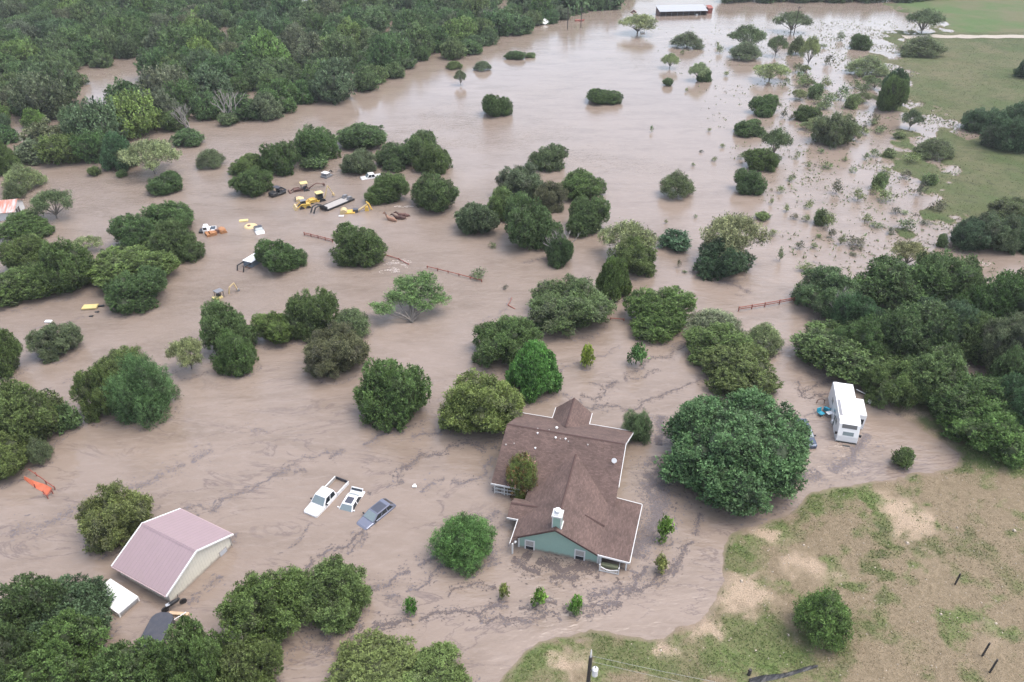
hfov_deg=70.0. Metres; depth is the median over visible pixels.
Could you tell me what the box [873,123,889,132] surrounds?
brush top
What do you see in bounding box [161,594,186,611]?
motorcycle
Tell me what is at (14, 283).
juniper tree
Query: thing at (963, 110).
meadow grass
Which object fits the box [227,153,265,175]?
juniper tree
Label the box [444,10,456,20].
tree
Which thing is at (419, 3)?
tree
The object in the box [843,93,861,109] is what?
brush top
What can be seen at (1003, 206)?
oak tree
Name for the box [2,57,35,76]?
tree
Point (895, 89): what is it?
juniper tree
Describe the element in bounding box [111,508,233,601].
metal shed
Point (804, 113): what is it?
juniper tree
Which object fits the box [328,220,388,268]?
juniper tree
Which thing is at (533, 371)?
shade tree
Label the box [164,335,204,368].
mesquite tree
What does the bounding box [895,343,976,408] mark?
juniper tree
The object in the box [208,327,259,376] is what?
juniper tree
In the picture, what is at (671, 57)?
mesquite tree
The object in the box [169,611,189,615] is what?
lumber stack
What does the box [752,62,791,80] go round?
mesquite tree
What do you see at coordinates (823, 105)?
marsh scrub
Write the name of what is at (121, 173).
shrub
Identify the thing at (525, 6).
tree
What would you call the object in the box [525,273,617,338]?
oak tree
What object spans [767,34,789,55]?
mesquite tree
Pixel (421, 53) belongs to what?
tree
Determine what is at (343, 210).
excavator
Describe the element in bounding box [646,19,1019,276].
marsh weeds
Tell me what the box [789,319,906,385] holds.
juniper tree
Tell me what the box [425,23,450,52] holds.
tree
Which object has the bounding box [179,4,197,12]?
tree
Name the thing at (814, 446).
suv car
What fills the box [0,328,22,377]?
juniper tree
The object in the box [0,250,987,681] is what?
floating debris
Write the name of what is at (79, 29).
tree
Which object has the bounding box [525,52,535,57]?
shrub
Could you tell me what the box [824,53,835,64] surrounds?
brush top
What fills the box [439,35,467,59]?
tree
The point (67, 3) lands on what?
tree
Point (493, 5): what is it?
tree
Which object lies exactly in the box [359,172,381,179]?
white pickup
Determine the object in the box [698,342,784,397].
juniper tree
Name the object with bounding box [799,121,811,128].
marsh scrub
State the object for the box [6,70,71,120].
tree
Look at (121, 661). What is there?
juniper tree
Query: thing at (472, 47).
tree
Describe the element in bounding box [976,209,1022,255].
oak tree
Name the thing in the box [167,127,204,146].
tree
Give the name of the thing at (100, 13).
tree
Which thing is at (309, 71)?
tree
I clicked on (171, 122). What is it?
tree
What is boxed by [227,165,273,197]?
juniper tree
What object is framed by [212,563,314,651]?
oak tree
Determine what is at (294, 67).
tree
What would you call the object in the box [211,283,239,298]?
mini excavator
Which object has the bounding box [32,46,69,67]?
tree
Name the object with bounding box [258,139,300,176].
juniper tree
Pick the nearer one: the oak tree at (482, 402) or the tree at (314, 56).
the oak tree at (482, 402)
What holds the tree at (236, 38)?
on the flood water
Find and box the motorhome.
[828,382,866,446]
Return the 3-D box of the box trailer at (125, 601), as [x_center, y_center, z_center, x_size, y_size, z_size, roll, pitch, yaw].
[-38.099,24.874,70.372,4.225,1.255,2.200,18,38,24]
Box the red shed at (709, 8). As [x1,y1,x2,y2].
[706,5,712,13]
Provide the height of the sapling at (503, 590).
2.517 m
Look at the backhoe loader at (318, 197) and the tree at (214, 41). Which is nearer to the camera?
the backhoe loader at (318, 197)
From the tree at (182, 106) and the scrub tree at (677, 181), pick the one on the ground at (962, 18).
the scrub tree at (677, 181)
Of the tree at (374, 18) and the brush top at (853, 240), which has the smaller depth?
the brush top at (853, 240)
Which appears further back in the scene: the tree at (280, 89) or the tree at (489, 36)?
the tree at (489, 36)
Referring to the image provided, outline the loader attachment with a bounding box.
[295,196,303,201]
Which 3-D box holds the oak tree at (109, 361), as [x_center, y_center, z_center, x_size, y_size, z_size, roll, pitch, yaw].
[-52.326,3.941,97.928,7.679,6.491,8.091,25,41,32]
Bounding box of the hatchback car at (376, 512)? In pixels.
[356,498,395,529]
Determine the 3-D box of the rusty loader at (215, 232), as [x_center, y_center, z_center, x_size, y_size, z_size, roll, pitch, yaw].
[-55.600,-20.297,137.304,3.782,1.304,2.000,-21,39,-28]
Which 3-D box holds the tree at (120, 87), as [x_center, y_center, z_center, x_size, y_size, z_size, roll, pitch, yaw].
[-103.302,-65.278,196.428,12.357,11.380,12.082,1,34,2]
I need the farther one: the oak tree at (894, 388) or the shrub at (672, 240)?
the shrub at (672, 240)
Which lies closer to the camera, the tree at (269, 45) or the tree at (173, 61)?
the tree at (173, 61)
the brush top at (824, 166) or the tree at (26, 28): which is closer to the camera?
the brush top at (824, 166)
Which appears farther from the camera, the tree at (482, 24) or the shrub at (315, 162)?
the tree at (482, 24)
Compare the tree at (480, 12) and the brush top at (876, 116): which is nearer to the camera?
the brush top at (876, 116)
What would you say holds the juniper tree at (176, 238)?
on the flood water
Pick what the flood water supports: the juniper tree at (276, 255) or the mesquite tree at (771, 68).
the juniper tree at (276, 255)
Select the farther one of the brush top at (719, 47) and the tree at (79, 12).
the tree at (79, 12)
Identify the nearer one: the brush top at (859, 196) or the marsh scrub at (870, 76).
the brush top at (859, 196)
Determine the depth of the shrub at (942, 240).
131.79 m
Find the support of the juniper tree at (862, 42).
on the ground at (962, 18)
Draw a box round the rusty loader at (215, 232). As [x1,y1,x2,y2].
[204,227,227,236]
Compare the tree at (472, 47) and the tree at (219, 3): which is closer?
the tree at (472, 47)
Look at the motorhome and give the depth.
90.05 m
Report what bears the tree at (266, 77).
on the flood water
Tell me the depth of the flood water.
114.37 m
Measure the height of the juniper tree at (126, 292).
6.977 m
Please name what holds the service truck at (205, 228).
on the flood water
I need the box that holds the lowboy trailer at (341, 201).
[310,194,354,213]
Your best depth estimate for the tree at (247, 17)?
272.82 m
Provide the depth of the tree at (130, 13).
275.80 m
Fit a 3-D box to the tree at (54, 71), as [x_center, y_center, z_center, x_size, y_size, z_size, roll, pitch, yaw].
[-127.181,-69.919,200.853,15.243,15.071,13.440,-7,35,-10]
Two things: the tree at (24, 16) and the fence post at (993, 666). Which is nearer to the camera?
the fence post at (993, 666)
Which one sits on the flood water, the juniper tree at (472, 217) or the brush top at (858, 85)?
the juniper tree at (472, 217)
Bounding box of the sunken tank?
[244,223,256,228]
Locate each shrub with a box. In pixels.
[53,400,85,436]
[86,165,101,175]
[116,168,127,177]
[296,152,328,170]
[505,451,538,499]
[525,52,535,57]
[657,228,691,253]
[662,77,673,85]
[890,445,915,469]
[935,233,948,247]
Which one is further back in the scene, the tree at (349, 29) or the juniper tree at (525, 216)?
the tree at (349, 29)
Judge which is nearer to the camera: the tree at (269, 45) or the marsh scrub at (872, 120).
the marsh scrub at (872, 120)
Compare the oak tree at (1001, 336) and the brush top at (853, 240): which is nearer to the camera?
the oak tree at (1001, 336)
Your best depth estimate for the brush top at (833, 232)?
135.15 m
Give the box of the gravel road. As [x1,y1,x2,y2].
[902,34,1023,38]
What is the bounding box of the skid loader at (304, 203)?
[293,199,310,210]
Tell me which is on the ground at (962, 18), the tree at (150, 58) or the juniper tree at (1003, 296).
the juniper tree at (1003, 296)
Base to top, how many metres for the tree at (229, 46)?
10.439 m
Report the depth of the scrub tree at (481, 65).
236.67 m
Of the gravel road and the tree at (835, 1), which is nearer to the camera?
the gravel road
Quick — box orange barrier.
[24,469,55,498]
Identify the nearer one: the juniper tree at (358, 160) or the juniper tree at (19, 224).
the juniper tree at (19, 224)
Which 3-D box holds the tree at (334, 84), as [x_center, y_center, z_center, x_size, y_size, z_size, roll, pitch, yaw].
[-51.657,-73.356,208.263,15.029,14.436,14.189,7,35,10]
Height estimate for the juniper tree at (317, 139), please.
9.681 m
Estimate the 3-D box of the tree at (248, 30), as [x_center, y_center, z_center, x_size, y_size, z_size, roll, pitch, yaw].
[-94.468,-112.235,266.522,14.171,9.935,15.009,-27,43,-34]
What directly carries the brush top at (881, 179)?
on the ground at (962, 18)
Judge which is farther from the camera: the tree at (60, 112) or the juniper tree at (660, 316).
the tree at (60, 112)
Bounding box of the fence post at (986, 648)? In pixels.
[981,642,990,656]
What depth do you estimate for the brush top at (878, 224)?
139.00 m
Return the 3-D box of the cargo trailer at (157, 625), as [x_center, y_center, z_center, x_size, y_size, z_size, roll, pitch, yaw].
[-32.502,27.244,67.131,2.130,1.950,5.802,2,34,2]
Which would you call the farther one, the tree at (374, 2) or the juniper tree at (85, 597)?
the tree at (374, 2)
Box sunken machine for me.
[81,304,104,309]
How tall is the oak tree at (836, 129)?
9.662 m
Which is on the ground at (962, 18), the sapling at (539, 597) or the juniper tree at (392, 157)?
the sapling at (539, 597)
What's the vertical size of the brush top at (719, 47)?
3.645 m
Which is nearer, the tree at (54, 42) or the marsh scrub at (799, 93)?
the marsh scrub at (799, 93)
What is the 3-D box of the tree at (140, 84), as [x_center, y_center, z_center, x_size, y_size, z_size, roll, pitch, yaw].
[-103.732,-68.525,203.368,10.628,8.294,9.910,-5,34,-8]
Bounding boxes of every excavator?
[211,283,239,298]
[340,201,371,213]
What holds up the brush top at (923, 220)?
on the ground at (962, 18)
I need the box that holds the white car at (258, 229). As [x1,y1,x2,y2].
[253,225,264,234]
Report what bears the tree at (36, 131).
on the flood water
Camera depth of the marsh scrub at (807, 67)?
233.45 m
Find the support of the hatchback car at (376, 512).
on the flood water
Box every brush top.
[471,266,487,279]
[716,45,723,52]
[755,210,770,220]
[769,229,780,235]
[776,246,785,260]
[782,77,790,85]
[786,172,795,181]
[794,240,804,247]
[795,70,805,77]
[796,71,814,86]
[796,260,815,270]
[803,199,815,207]
[806,82,824,97]
[813,207,829,226]
[818,159,833,169]
[820,76,834,87]
[822,92,838,102]
[822,211,838,228]
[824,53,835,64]
[828,228,836,237]
[832,178,843,191]
[834,82,850,100]
[836,234,845,243]
[837,30,847,39]
[838,233,869,250]
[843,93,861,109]
[849,188,867,200]
[850,77,861,88]
[852,67,864,76]
[855,81,871,91]
[863,212,874,220]
[867,111,880,123]
[867,182,881,194]
[869,149,880,156]
[869,221,883,229]
[871,171,889,190]
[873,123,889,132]
[874,188,898,202]
[879,165,890,171]
[882,148,896,157]
[886,227,896,233]
[891,206,900,214]
[892,217,918,231]
[900,169,913,177]
[901,151,922,161]
[916,178,928,194]
[920,219,933,223]
[921,172,939,185]
[926,199,947,211]
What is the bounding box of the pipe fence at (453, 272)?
[427,265,481,281]
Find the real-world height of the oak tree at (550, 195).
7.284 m
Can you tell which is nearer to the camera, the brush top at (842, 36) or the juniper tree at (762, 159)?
the juniper tree at (762, 159)
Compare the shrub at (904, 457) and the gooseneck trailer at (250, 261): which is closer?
the shrub at (904, 457)
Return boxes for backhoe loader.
[288,181,324,193]
[306,185,334,203]
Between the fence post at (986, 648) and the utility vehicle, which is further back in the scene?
the utility vehicle
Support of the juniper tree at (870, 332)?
on the ground at (962, 18)
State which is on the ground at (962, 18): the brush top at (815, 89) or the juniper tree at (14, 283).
the brush top at (815, 89)
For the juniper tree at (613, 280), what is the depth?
115.21 m
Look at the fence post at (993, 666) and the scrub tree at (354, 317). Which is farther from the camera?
the scrub tree at (354, 317)
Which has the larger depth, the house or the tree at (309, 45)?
the tree at (309, 45)
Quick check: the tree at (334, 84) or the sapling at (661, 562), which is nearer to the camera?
the sapling at (661, 562)
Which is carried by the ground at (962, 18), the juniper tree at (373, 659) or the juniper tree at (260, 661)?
the juniper tree at (373, 659)
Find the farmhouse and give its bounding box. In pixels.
[0,199,24,220]
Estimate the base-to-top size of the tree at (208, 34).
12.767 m
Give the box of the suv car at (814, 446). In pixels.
[801,418,816,448]
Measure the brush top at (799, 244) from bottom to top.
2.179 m
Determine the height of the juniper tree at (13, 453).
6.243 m
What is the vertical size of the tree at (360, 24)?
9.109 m
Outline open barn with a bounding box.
[655,4,707,15]
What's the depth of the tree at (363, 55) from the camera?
236.79 m
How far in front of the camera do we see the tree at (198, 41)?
239.08 m
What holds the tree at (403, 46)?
on the flood water
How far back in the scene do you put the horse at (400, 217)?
142.20 m
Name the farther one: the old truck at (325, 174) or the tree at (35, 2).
the tree at (35, 2)
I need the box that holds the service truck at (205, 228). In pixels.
[199,224,216,233]
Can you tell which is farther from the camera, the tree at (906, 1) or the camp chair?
the tree at (906, 1)
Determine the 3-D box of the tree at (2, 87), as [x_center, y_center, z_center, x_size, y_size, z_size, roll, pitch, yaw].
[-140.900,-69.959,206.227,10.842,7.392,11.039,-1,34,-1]
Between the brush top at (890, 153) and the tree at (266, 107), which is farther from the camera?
the tree at (266, 107)
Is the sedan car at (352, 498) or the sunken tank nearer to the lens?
the sedan car at (352, 498)
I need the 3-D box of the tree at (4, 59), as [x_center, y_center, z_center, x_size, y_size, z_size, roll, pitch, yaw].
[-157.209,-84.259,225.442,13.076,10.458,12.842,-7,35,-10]
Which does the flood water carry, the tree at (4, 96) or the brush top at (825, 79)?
the tree at (4, 96)
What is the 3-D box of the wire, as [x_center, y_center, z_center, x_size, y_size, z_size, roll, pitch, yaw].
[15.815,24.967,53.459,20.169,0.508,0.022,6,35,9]
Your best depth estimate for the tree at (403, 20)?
268.13 m
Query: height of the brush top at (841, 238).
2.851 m
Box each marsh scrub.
[792,89,807,99]
[793,62,806,72]
[799,64,811,71]
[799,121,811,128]
[802,79,815,84]
[813,94,826,103]
[815,100,831,108]
[817,99,831,108]
[858,92,871,100]
[858,124,870,135]
[862,74,877,81]
[866,77,882,87]
[866,117,877,124]
[892,132,905,137]
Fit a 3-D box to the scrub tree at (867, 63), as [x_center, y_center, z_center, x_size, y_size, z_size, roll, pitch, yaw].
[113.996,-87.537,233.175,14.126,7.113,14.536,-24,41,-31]
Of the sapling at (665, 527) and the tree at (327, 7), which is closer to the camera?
the sapling at (665, 527)
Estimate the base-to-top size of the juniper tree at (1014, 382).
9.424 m
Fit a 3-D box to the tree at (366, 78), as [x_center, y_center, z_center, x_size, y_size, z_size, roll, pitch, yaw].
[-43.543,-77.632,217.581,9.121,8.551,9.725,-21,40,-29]
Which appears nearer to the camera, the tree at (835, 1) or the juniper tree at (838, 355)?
the juniper tree at (838, 355)
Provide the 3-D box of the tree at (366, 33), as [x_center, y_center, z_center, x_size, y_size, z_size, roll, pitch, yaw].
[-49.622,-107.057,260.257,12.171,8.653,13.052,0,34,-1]
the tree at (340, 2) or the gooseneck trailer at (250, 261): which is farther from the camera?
the tree at (340, 2)
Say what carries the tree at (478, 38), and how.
on the flood water
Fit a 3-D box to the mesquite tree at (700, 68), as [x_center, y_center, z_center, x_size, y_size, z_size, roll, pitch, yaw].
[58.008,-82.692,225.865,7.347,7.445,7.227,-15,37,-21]
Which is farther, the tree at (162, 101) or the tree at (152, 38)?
the tree at (152, 38)
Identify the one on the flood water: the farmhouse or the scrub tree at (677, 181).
the farmhouse
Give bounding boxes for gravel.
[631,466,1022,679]
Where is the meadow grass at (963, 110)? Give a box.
[869,7,1023,236]
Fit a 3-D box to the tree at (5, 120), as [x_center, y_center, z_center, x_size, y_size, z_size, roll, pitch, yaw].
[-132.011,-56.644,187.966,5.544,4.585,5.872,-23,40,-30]
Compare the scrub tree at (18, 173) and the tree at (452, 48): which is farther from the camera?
the tree at (452, 48)
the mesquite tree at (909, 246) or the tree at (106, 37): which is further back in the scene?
the tree at (106, 37)
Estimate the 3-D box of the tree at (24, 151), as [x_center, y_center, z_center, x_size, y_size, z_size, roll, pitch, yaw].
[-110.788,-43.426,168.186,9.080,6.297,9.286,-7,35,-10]
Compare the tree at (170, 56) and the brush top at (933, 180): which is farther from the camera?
the tree at (170, 56)
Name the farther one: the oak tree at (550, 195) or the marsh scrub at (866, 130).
the marsh scrub at (866, 130)
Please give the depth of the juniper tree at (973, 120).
185.01 m
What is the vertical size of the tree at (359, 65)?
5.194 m
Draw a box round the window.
[219,547,226,556]
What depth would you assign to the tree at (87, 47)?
242.65 m
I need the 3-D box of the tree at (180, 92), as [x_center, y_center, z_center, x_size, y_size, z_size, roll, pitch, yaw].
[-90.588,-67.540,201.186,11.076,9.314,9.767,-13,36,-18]
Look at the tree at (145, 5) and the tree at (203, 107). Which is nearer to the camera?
the tree at (203, 107)
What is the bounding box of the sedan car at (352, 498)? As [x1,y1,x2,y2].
[337,486,364,511]
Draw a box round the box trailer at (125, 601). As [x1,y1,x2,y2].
[101,579,139,616]
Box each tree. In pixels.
[0,0,28,18]
[0,14,25,30]
[0,26,30,45]
[0,36,40,61]
[0,52,19,75]
[0,71,20,85]
[0,80,16,90]
[0,84,13,113]
[0,104,11,117]
[0,113,10,126]
[0,123,21,142]
[0,140,21,174]
[0,209,55,240]
[0,232,50,268]
[0,261,62,306]
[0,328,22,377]
[0,376,64,443]
[0,430,29,479]
[0,571,66,647]
[0,619,42,681]
[1,0,33,13]
[1,162,48,193]
[1,179,27,199]
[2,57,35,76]
[2,606,111,681]
[4,18,38,44]
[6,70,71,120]
[6,85,26,115]
[9,13,29,19]
[13,137,46,165]
[15,117,68,143]
[16,59,80,105]
[19,107,46,127]
[20,571,116,647]
[23,321,83,364]
[25,0,42,6]
[25,4,56,24]
[26,235,98,296]
[26,436,54,464]
[27,187,75,217]
[30,17,63,38]
[32,29,75,54]
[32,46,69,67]
[32,132,83,164]
[48,6,74,20]
[51,17,78,27]
[52,26,82,43]
[54,0,81,11]
[55,22,91,36]
[57,95,129,138]
[57,106,73,123]
[58,47,83,69]
[60,62,89,86]
[67,128,104,163]
[68,363,120,422]
[69,0,94,22]
[71,34,112,64]
[71,235,105,248]
[73,478,154,554]
[77,0,96,5]
[84,15,104,34]
[85,240,181,288]
[88,51,113,67]
[89,635,172,681]
[90,25,117,56]
[91,345,148,381]
[93,2,121,23]
[99,130,138,170]
[99,349,183,430]
[100,11,136,37]
[101,264,168,315]
[102,77,142,103]
[104,87,165,137]
[106,212,155,249]
[113,32,143,58]
[114,137,182,173]
[122,6,149,22]
[129,80,146,91]
[130,24,147,50]
[131,0,153,16]
[133,47,167,77]
[134,86,176,128]
[135,62,188,93]
[139,199,194,228]
[140,25,161,51]
[145,170,182,195]
[148,0,181,18]
[148,217,205,262]
[149,12,175,27]
[151,0,180,13]
[154,23,199,54]
[156,59,189,75]
[158,51,189,74]
[158,109,188,131]
[158,613,229,681]
[159,18,205,46]
[161,76,200,107]
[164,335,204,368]
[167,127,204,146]
[171,101,189,115]
[171,103,189,127]
[175,46,192,55]
[175,47,218,73]
[176,11,200,24]
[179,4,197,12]
[182,35,217,54]
[183,13,215,29]
[187,62,234,97]
[187,88,222,120]
[190,4,203,16]
[190,51,242,81]
[193,20,226,42]
[194,148,225,169]
[197,0,225,9]
[197,3,223,27]
[199,297,257,352]
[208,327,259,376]
[209,37,223,54]
[211,89,243,114]
[212,89,230,109]
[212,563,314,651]
[215,637,283,681]
[217,40,243,60]
[217,93,258,120]
[217,111,238,125]
[220,9,231,26]
[221,0,246,13]
[226,11,249,27]
[226,26,240,37]
[226,31,245,43]
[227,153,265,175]
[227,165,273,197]
[228,41,261,76]
[230,75,250,94]
[235,19,271,41]
[236,9,260,29]
[242,0,268,12]
[242,61,257,77]
[243,56,277,91]
[247,90,284,120]
[248,26,292,61]
[250,310,293,344]
[252,238,307,272]
[253,7,280,35]
[254,77,297,112]
[256,71,279,91]
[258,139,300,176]
[263,55,292,76]
[269,0,301,17]
[273,18,292,37]
[276,21,306,60]
[277,67,304,87]
[282,286,339,343]
[283,63,300,78]
[285,7,309,29]
[289,58,301,69]
[289,79,313,104]
[292,31,325,69]
[292,123,341,161]
[293,553,372,636]
[298,0,317,16]
[300,51,328,68]
[301,57,330,96]
[302,319,371,380]
[305,11,326,33]
[308,57,355,104]
[313,0,337,7]
[314,0,342,22]
[317,23,336,38]
[319,12,354,31]
[319,29,358,65]
[321,626,420,681]
[325,54,355,76]
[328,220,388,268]
[329,306,371,337]
[335,122,387,149]
[336,0,358,5]
[337,15,362,46]
[338,147,376,173]
[339,5,364,21]
[341,0,361,12]
[351,18,370,29]
[351,59,370,72]
[352,357,432,433]
[353,5,389,32]
[353,48,371,64]
[353,65,380,91]
[355,27,381,49]
[356,0,382,6]
[356,2,376,11]
[362,63,388,83]
[364,170,410,204]
[366,29,410,60]
[366,33,400,71]
[366,270,451,322]
[369,4,393,24]
[373,141,413,172]
[385,61,405,77]
[389,7,421,30]
[390,9,398,20]
[395,9,423,27]
[396,36,414,55]
[399,641,472,681]
[400,55,417,67]
[400,128,441,163]
[402,20,435,56]
[410,171,460,212]
[411,0,435,11]
[411,140,452,174]
[414,45,430,60]
[420,7,439,21]
[421,16,430,29]
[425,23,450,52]
[426,510,499,580]
[431,0,458,16]
[434,19,445,30]
[437,367,525,433]
[438,7,454,19]
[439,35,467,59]
[442,15,478,41]
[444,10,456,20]
[445,61,462,69]
[453,8,476,23]
[453,69,466,82]
[454,201,499,234]
[457,0,463,6]
[458,0,491,17]
[461,34,484,46]
[462,39,482,54]
[470,313,547,367]
[472,60,491,70]
[473,17,494,35]
[477,7,496,20]
[479,25,499,45]
[480,6,515,35]
[481,93,513,116]
[487,186,514,220]
[489,2,499,10]
[495,161,544,197]
[498,6,518,15]
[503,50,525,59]
[503,190,564,249]
[504,338,563,404]
[507,3,522,13]
[510,11,534,34]
[521,0,533,12]
[523,9,544,24]
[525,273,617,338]
[527,143,568,172]
[528,0,554,14]
[534,180,568,212]
[541,8,559,24]
[543,231,578,247]
[544,232,574,269]
[556,4,571,19]
[561,167,607,199]
[565,195,610,236]
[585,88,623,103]
[595,255,632,301]
[597,219,658,251]
[606,234,657,277]
[617,13,658,33]
[621,408,653,444]
[622,285,697,343]
[653,385,813,516]
[659,168,695,199]
[660,53,680,67]
[669,30,705,49]
[681,321,761,365]
[683,307,745,334]
[688,62,709,76]
[692,236,757,281]
[696,71,711,82]
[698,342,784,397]
[699,210,772,255]
[720,0,737,2]
[727,24,767,43]
[728,41,762,60]
[733,118,765,137]
[733,168,767,195]
[742,147,781,171]
[744,321,785,356]
[747,93,778,117]
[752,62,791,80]
[757,0,775,2]
[760,127,793,152]
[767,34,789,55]
[772,9,814,32]
[787,34,805,54]
[789,262,866,319]
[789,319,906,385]
[791,584,856,655]
[793,0,808,2]
[793,104,822,121]
[798,33,820,63]
[809,110,861,147]
[826,0,845,2]
[827,312,890,358]
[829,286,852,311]
[830,291,884,325]
[845,54,891,76]
[848,33,873,50]
[852,253,954,313]
[857,359,924,409]
[860,0,877,3]
[876,73,909,111]
[879,299,961,360]
[881,67,910,90]
[889,240,930,263]
[894,0,914,2]
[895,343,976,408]
[896,34,949,58]
[901,108,926,128]
[905,7,945,32]
[906,294,981,348]
[911,136,955,158]
[913,248,989,305]
[921,363,1022,422]
[935,391,1023,468]
[949,215,992,251]
[950,267,1023,319]
[956,310,1005,365]
[960,106,1002,133]
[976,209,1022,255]
[977,310,1023,372]
[979,101,1023,152]
[984,344,1023,378]
[984,372,1023,425]
[986,196,1023,217]
[1010,216,1023,252]
[1013,59,1023,77]
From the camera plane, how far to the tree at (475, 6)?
294.88 m
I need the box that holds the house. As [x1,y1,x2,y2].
[491,398,642,574]
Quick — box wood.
[0,0,624,144]
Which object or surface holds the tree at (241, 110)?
on the flood water
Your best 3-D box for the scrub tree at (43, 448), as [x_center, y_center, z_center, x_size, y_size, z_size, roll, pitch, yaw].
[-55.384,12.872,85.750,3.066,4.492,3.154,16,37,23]
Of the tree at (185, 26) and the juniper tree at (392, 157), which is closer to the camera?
the juniper tree at (392, 157)
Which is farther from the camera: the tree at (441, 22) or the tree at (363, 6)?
the tree at (363, 6)
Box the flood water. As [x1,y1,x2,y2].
[0,0,1023,681]
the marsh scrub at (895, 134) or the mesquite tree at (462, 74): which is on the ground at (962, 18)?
the marsh scrub at (895, 134)
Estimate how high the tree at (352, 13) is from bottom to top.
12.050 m
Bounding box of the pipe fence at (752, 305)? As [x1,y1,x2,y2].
[738,297,794,311]
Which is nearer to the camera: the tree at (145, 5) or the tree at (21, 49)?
the tree at (21, 49)
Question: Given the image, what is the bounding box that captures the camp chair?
[817,407,825,416]
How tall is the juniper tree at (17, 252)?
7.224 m
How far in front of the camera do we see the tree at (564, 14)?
306.20 m
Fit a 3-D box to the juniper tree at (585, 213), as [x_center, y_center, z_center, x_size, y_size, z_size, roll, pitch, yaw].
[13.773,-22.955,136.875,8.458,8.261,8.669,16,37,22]
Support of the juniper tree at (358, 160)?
on the flood water
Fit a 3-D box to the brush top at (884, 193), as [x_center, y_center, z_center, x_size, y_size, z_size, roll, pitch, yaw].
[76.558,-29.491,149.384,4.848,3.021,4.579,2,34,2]
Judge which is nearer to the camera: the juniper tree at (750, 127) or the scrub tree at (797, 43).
the juniper tree at (750, 127)
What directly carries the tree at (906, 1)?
on the flood water
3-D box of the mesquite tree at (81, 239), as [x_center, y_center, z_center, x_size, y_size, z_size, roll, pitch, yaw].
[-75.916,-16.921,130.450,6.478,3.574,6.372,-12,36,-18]
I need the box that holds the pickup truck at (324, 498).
[304,476,348,517]
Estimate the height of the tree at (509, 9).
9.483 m
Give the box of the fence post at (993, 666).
[989,659,998,672]
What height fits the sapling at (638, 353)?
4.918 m
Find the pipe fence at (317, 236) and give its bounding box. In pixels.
[303,232,332,241]
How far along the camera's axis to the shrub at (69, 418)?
89.98 m
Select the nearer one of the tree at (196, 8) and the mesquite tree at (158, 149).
the mesquite tree at (158, 149)
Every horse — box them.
[383,211,396,221]
[390,213,405,219]
[394,211,409,216]
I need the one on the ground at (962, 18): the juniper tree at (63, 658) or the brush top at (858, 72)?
the brush top at (858, 72)
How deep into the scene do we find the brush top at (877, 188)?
152.14 m
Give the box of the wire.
[594,656,713,681]
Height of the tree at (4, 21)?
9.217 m
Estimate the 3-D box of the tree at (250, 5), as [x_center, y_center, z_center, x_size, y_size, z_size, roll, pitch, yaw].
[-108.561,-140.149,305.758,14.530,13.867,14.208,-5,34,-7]
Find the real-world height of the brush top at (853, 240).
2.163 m
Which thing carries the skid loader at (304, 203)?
in the flood water
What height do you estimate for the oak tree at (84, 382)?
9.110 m
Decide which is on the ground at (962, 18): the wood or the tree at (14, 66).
the wood
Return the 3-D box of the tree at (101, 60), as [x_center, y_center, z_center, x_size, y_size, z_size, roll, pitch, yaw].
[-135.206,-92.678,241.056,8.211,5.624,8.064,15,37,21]
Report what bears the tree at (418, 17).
on the flood water
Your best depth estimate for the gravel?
71.91 m
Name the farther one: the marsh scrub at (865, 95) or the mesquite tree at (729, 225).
the marsh scrub at (865, 95)
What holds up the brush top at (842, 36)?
on the ground at (962, 18)
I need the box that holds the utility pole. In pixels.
[586,649,597,681]
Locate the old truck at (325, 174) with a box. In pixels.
[320,170,332,178]
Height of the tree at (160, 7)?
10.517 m
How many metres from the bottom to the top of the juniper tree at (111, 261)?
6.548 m
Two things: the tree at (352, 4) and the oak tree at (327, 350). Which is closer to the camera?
the oak tree at (327, 350)
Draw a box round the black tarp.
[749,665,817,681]
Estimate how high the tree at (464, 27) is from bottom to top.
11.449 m
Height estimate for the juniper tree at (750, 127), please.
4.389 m
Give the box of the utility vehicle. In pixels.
[268,185,285,196]
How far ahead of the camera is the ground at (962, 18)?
73.54 m
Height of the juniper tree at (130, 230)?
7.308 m
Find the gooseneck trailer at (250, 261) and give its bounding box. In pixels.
[237,254,259,271]
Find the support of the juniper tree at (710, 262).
on the ground at (962, 18)
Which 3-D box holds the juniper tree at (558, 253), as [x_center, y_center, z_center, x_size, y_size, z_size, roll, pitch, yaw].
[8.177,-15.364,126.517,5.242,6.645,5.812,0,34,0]
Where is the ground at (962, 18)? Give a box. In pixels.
[500,0,1023,681]
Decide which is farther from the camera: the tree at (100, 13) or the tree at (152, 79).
the tree at (100, 13)
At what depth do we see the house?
78.81 m
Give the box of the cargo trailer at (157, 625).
[141,612,174,646]
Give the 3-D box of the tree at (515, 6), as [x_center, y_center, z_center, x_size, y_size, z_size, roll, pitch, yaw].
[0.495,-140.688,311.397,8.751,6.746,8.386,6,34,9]
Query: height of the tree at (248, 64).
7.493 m
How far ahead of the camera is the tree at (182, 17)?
281.24 m
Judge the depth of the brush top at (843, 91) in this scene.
208.51 m
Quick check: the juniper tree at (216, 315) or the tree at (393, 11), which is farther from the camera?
the tree at (393, 11)
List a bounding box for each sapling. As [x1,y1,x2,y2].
[401,596,417,615]
[499,583,509,599]
[530,587,548,606]
[565,594,583,615]
[580,342,595,366]
[626,341,649,364]
[653,551,669,574]
[655,513,674,543]
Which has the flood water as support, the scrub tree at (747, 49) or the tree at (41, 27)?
the tree at (41, 27)
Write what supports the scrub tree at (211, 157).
on the flood water

